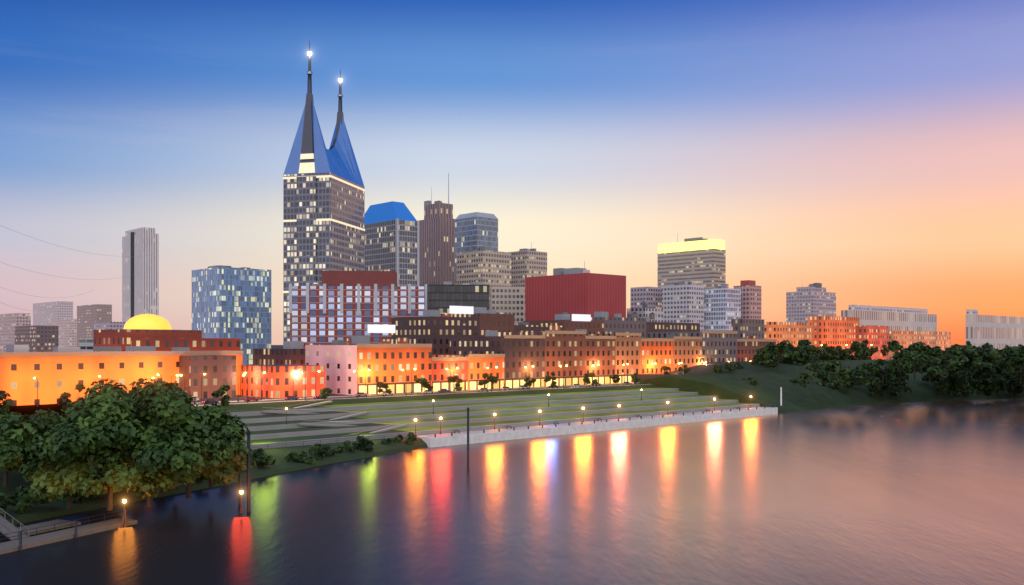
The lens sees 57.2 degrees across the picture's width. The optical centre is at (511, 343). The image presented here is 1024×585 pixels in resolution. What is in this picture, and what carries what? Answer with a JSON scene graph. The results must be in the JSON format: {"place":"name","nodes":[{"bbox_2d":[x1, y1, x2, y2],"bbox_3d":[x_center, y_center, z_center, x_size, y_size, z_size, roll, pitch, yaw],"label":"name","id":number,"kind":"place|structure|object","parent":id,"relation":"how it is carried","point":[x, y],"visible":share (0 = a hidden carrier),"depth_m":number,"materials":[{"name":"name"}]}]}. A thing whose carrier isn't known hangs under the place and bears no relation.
{"place":"outdoors","nodes":[
{"label":"outdoors","id":0,"kind":"place"},
{"bbox_2d":[0,225,153,310],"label":"overhead wires","id":1,"kind":"object","parent":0,"point":[64,277],"visible":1,"depth_m":91.97,"materials":[{"name":"grey metal"}]},
{"bbox_2d":[0,398,1023,584],"bbox_3d":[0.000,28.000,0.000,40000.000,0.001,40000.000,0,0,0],"label":"river water","id":2,"kind":"structure","parent":0,"point":[919,493],"depth_m":152.95,"materials":[{"name":"liquid"}]},
{"bbox_2d":[0,508,137,554],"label":"floating dock","id":3,"kind":"object","parent":2,"relation":"on","point":[20,538],"visible":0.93,"depth_m":135.79,"materials":[{"name":"grey wood"}]},
{"bbox_2d":[238,387,781,511],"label":"poles","id":4,"kind":"object","parent":2,"relation":"in","point":[248,432],"visible":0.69,"depth_m":156.19,"materials":[{"name":"grey metal"}]},
{"bbox_2d":[0,345,1023,524],"bbox_3d":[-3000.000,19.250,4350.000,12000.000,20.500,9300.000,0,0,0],"label":"riverbank ground","id":5,"kind":"structure","parent":0,"point":[697,389],"depth_m":312.00,"materials":[{"name":"grass"},{"name":"green plant"}]},
{"bbox_2d":[0,411,29,486],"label":"riverside trees","id":6,"kind":"object","parent":5,"relation":"on","point":[12,459],"visible":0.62,"depth_m":158.33,"materials":[{"name":"green plant"}]},
{"bbox_2d":[0,227,158,351],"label":"distant buildings","id":7,"kind":"structure","parent":5,"relation":"on","point":[54,326],"depth_m":1017.37,"materials":[{"name":"concrete"}]},
{"bbox_2d":[0,329,242,405],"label":"orange building","id":8,"kind":"structure","parent":5,"relation":"on","point":[114,355],"depth_m":290.75,"materials":[{"name":"brown paint"}]},
{"bbox_2d":[0,378,256,510],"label":"riverside trees","id":9,"kind":"object","parent":5,"relation":"on","point":[151,440],"visible":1,"depth_m":142.07,"materials":[{"name":"green plant"}]},
{"bbox_2d":[79,333,204,351],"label":"parking deck","id":10,"kind":"structure","parent":5,"relation":"on","point":[85,345],"depth_m":438.23,"materials":[{"name":"white concrete"}]},
{"bbox_2d":[124,309,171,329],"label":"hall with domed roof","id":11,"kind":"structure","parent":5,"relation":"on","point":[147,321],"depth_m":590.20,"materials":[{"name":"concrete"}]},
{"bbox_2d":[0,432,416,515],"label":"bank shrubs","id":12,"kind":"object","parent":5,"relation":"on","point":[31,496],"visible":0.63,"depth_m":201.40,"materials":[{"name":"green plant"}]},
{"bbox_2d":[131,338,324,398],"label":"brick buildings","id":13,"kind":"structure","parent":5,"relation":"on","point":[278,381],"depth_m":315.63,"materials":[{"name":"red brick"}]},
{"bbox_2d":[192,265,270,364],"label":"glass office","id":14,"kind":"structure","parent":5,"relation":"on","point":[229,302],"depth_m":715.55,"materials":[{"name":"glass"}]},
{"bbox_2d":[283,40,364,340],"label":"skyscraper","id":15,"kind":"structure","parent":5,"relation":"on","point":[323,208],"depth_m":590.88,"materials":[{"name":"beige glass"}]},
{"bbox_2d":[0,364,690,413],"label":"street trees","id":16,"kind":"object","parent":5,"relation":"on","point":[63,400],"visible":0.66,"depth_m":329.46,"materials":[{"name":"green plant"}]},
{"bbox_2d":[289,271,426,344],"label":"brick hotel","id":17,"kind":"structure","parent":5,"relation":"on","point":[340,305],"depth_m":482.34,"materials":[{"name":"red"}]},
{"bbox_2d":[365,201,418,285],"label":"office tower","id":18,"kind":"structure","parent":5,"relation":"on","point":[391,235],"depth_m":659.97,"materials":[{"name":"blue"}]},
{"bbox_2d":[192,381,639,403],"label":"cars","id":19,"kind":"object","parent":5,"relation":"on","point":[359,394],"visible":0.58,"depth_m":330.07,"materials":[{"name":"grey paint"}]},
{"bbox_2d":[419,173,454,285],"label":"office tower","id":20,"kind":"structure","parent":5,"relation":"on","point":[437,245],"depth_m":727.65,"materials":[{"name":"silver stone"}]},
{"bbox_2d":[34,344,871,523],"bbox_3d":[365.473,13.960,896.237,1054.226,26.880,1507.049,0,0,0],"label":"street lamps","id":21,"kind":"object","parent":5,"relation":"on","point":[241,512],"visible":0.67,"depth_m":299.47,"materials":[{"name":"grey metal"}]},
{"bbox_2d":[427,284,524,324],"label":"office building","id":22,"kind":"structure","parent":5,"relation":"on","point":[499,300],"depth_m":471.83,"materials":[{"name":"black glass"}]},
{"bbox_2d":[253,306,699,364],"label":"brick row","id":23,"kind":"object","parent":5,"relation":"on","point":[435,329],"visible":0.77,"depth_m":428.77,"materials":[{"name":"brown brick"}]},
{"bbox_2d":[218,187,821,348],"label":"rooftop plant","id":24,"kind":"object","parent":23,"relation":"on","point":[558,271],"visible":0.52,"depth_m":510.89,"materials":[{"name":"metal"}]},
{"bbox_2d":[455,212,510,288],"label":"office buildings","id":25,"kind":"structure","parent":5,"relation":"on","point":[476,231],"depth_m":683.22,"materials":[{"name":"beige glass"}]},
{"bbox_2d":[252,398,773,447],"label":"park furniture","id":26,"kind":"object","parent":5,"relation":"on","point":[366,412],"visible":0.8,"depth_m":272.49,"materials":[{"name":"metal"}]},
{"bbox_2d":[509,250,546,286],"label":"office building","id":27,"kind":"structure","parent":5,"relation":"on","point":[525,263],"depth_m":736.68,"materials":[{"name":"silver stone"}]},
{"bbox_2d":[305,330,776,394],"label":"brick row","id":28,"kind":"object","parent":5,"relation":"on","point":[512,355],"visible":0.77,"depth_m":386.15,"materials":[{"name":"brown brick"}]},
{"bbox_2d":[525,268,625,320],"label":"red building","id":29,"kind":"structure","parent":5,"relation":"on","point":[570,291],"depth_m":534.34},
{"bbox_2d":[658,239,725,288],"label":"office building","id":30,"kind":"structure","parent":5,"relation":"on","point":[702,262],"depth_m":815.09,"materials":[{"name":"yellow"}]},
{"bbox_2d":[627,280,835,331],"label":"distant buildings","id":31,"kind":"structure","parent":5,"relation":"on","point":[718,309],"depth_m":716.90,"materials":[{"name":"grey"}]},
{"bbox_2d":[731,316,950,358],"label":"brick buildings","id":32,"kind":"structure","parent":5,"relation":"on","point":[832,331],"depth_m":650.00,"materials":[{"name":"orange brick"}]},
{"bbox_2d":[713,339,1023,399],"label":"trees","id":33,"kind":"object","parent":5,"relation":"on","point":[990,368],"visible":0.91,"depth_m":426.35,"materials":[{"name":"green plant"}]},
{"bbox_2d":[841,305,1023,349],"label":"buildings","id":34,"kind":"structure","parent":5,"relation":"on","point":[1000,332],"depth_m":903.45,"materials":[{"name":"grey concrete"}]},
{"bbox_2d":[0,0,1023,344],"label":"sky","id":35,"kind":"structure","parent":0,"point":[871,152],"materials":[{"name":"blue"}]}
]}

